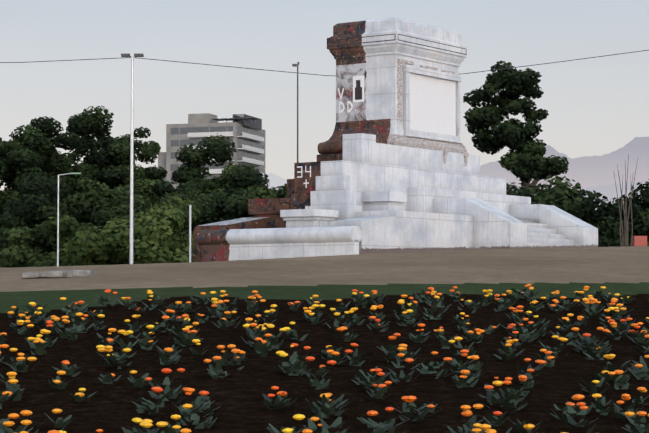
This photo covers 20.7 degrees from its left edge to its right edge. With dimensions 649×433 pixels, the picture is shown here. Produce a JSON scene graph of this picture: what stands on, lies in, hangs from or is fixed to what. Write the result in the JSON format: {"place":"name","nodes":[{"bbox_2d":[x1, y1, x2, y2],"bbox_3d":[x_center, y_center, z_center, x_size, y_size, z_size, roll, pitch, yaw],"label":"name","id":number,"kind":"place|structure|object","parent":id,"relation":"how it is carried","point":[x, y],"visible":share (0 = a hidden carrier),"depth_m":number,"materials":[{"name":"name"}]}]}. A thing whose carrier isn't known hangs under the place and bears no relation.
{"place":"outdoors","nodes":[
{"label":"outdoors","id":0,"kind":"place"},
{"bbox_2d":[158,113,264,188],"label":"apartment building","id":1,"kind":"structure","parent":0,"point":[245,133],"depth_m":436.07,"materials":[{"name":"concrete"}]},
{"bbox_2d":[266,173,286,190],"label":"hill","id":2,"kind":"structure","parent":0,"point":[275,181],"depth_m":5012.23,"materials":[{"name":"grey"}]},
{"bbox_2d":[0,0,648,229],"label":"sky","id":3,"kind":"structure","parent":0,"point":[596,106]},
{"bbox_2d":[480,137,648,192],"bbox_3d":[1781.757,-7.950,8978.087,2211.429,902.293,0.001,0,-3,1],"label":"mountains","id":4,"kind":"structure","parent":0,"point":[590,171],"depth_m":8996.01,"materials":[{"name":"purple"}]},
{"bbox_2d":[577,181,648,209],"bbox_3d":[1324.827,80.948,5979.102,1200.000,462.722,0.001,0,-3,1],"label":"mountains","id":5,"kind":"structure","parent":0,"point":[609,191],"depth_m":5992.73,"materials":[{"name":"purple"}]},
{"label":"street ground","id":6,"kind":"structure","parent":0,"visible":0},
{"bbox_2d":[0,137,44,227],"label":"tree","id":7,"kind":"object","parent":6,"relation":"on","point":[21,162],"visible":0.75,"depth_m":159.69,"materials":[{"name":"green plant"}]},
{"bbox_2d":[0,116,87,204],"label":"tree","id":8,"kind":"object","parent":6,"relation":"on","point":[45,131],"visible":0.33,"depth_m":164.65,"materials":[{"name":"green plant"}]},
{"bbox_2d":[0,172,95,251],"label":"tree","id":9,"kind":"object","parent":6,"relation":"on","point":[35,206],"visible":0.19,"depth_m":138.51,"materials":[{"name":"green plant"}]},
{"bbox_2d":[37,106,119,191],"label":"tree","id":10,"kind":"object","parent":6,"relation":"on","point":[87,127],"visible":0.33,"depth_m":169.21,"materials":[{"name":"green plant"}]},
{"bbox_2d":[53,177,149,232],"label":"tree","id":11,"kind":"object","parent":6,"relation":"on","point":[102,204],"visible":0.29,"depth_m":137.38,"materials":[{"name":"green plant"}]},
{"bbox_2d":[93,137,144,196],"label":"tree","id":12,"kind":"object","parent":6,"relation":"on","point":[118,150],"visible":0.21,"depth_m":167.03,"materials":[{"name":"green plant"}]},
{"bbox_2d":[118,126,167,203],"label":"tree","id":13,"kind":"object","parent":6,"relation":"on","point":[146,151],"visible":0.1,"depth_m":172.20,"materials":[{"name":"green plant"}]},
{"bbox_2d":[113,178,185,231],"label":"tree","id":14,"kind":"object","parent":6,"relation":"on","point":[143,188],"visible":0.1,"depth_m":150.25,"materials":[{"name":"green plant"}]},
{"bbox_2d":[151,179,206,227],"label":"tree","id":15,"kind":"object","parent":6,"relation":"on","point":[164,186],"visible":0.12,"depth_m":149.61,"materials":[{"name":"green plant"}]},
{"bbox_2d":[157,192,230,234],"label":"bush","id":16,"kind":"object","parent":6,"relation":"on","point":[212,208],"visible":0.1,"depth_m":132.95,"materials":[{"name":"green plant"}]},
{"bbox_2d":[171,135,258,193],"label":"tree","id":17,"kind":"object","parent":6,"relation":"on","point":[218,151],"visible":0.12,"depth_m":164.08,"materials":[{"name":"green plant"}]},
{"bbox_2d":[207,164,279,218],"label":"tree","id":18,"kind":"object","parent":6,"relation":"on","point":[240,181],"visible":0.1,"depth_m":148.22,"materials":[{"name":"green plant"}]},
{"bbox_2d":[0,246,648,432],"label":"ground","id":19,"kind":"structure","parent":6,"relation":"on","point":[470,274],"depth_m":19.94,"materials":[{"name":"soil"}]},
{"bbox_2d":[0,222,56,267],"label":"bush","id":20,"kind":"object","parent":19,"relation":"on","point":[28,245],"visible":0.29,"depth_m":108.37,"materials":[{"name":"green plant"}]},
{"bbox_2d":[22,270,95,277],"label":"stone slab","id":21,"kind":"structure","parent":19,"relation":"on","point":[68,273],"depth_m":31.60,"materials":[{"name":"grey stone"}]},
{"bbox_2d":[25,215,99,266],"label":"bush","id":22,"kind":"object","parent":19,"relation":"on","point":[67,230],"visible":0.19,"depth_m":105.16,"materials":[{"name":"green plant"}]},
{"bbox_2d":[57,173,80,265],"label":"street lamp","id":23,"kind":"object","parent":19,"relation":"on","point":[58,220],"visible":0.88,"depth_m":78.13,"materials":[{"name":"grey metal"}]},
{"bbox_2d":[66,203,193,265],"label":"bush","id":24,"kind":"object","parent":19,"relation":"on","point":[155,240],"visible":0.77,"depth_m":98.63,"materials":[{"name":"green plant"}]},
{"bbox_2d":[121,53,143,263],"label":"lamp post","id":25,"kind":"object","parent":19,"relation":"on","point":[132,56],"visible":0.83,"depth_m":72.16,"materials":[{"name":"white metal"}]},
{"bbox_2d":[0,50,647,75],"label":"overhead cable","id":26,"kind":"object","parent":25,"relation":"attached to","point":[304,73],"visible":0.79,"depth_m":72.25,"materials":[{"name":"grey plastic"}]},
{"bbox_2d":[127,196,199,256],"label":"bush","id":27,"kind":"object","parent":19,"relation":"on","point":[195,212],"visible":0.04,"depth_m":107.25,"materials":[{"name":"green plant"}]},
{"bbox_2d":[189,205,190,261],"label":"short post","id":28,"kind":"object","parent":19,"relation":"on","point":[189,233],"visible":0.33,"depth_m":75.99,"materials":[{"name":"grey metal"}]},
{"bbox_2d":[206,194,253,223],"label":"bush","id":29,"kind":"object","parent":19,"relation":"on","point":[235,207],"visible":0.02,"depth_m":129.80,"materials":[{"name":"green plant"}]},
{"bbox_2d":[242,183,286,204],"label":"bush","id":30,"kind":"object","parent":19,"relation":"on","point":[258,193],"visible":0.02,"depth_m":124.84,"materials":[{"name":"green plant"}]},
{"bbox_2d":[292,62,298,162],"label":"lamp post","id":31,"kind":"object","parent":19,"relation":"on","point":[295,65],"visible":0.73,"depth_m":85.18,"materials":[{"name":"grey metal"}]},
{"bbox_2d":[0,284,648,432],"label":"marigold bed","id":32,"kind":"object","parent":19,"relation":"on","point":[330,353],"visible":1,"depth_m":17.66,"materials":[{"name":"green plant"}]},
{"bbox_2d":[194,17,597,261],"bbox_3d":[2.090,-2.102,52.128,7.450,7.820,12.218,-2,-3,35],"label":"monument","id":33,"kind":"object","parent":19,"relation":"on","point":[395,168],"visible":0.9,"depth_m":51.88,"materials":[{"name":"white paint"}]},
{"bbox_2d":[506,182,543,204],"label":"bush","id":34,"kind":"object","parent":19,"relation":"on","point":[522,191],"depth_m":98.13,"materials":[{"name":"green plant"}]},
{"bbox_2d":[596,201,638,246],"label":"bush","id":35,"kind":"object","parent":19,"relation":"on","point":[617,213],"visible":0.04,"depth_m":98.46,"materials":[{"name":"green plant"}]},
{"bbox_2d":[633,236,646,245],"bbox_3d":[10.666,0.815,56.659,1.648,0.380,0.436,0,-3,-4],"label":"red box","id":36,"kind":"object","parent":19,"relation":"on","point":[639,240],"visible":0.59,"depth_m":56.42,"materials":[{"name":"red paint"}]},
{"bbox_2d":[463,60,568,190],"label":"eucalyptus tree","id":37,"kind":"object","parent":6,"relation":"on","point":[525,161],"visible":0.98,"depth_m":188.42,"materials":[{"name":"green plant"}]},
{"bbox_2d":[530,174,619,246],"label":"bush","id":38,"kind":"object","parent":6,"relation":"on","point":[563,196],"visible":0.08,"depth_m":96.91,"materials":[{"name":"green plant"}]},
{"bbox_2d":[603,194,640,244],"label":"bush","id":39,"kind":"object","parent":6,"relation":"on","point":[615,231],"visible":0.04,"depth_m":96.73,"materials":[{"name":"green plant"}]},
{"bbox_2d":[614,154,637,246],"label":"stems","id":40,"kind":"object","parent":6,"relation":"on","point":[626,218],"visible":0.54,"depth_m":91.69,"materials":[{"name":"brown plant"}]},
{"bbox_2d":[628,179,648,245],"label":"bush","id":41,"kind":"object","parent":6,"relation":"on","point":[641,222],"visible":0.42,"depth_m":94.78,"materials":[{"name":"green plant"}]}
]}

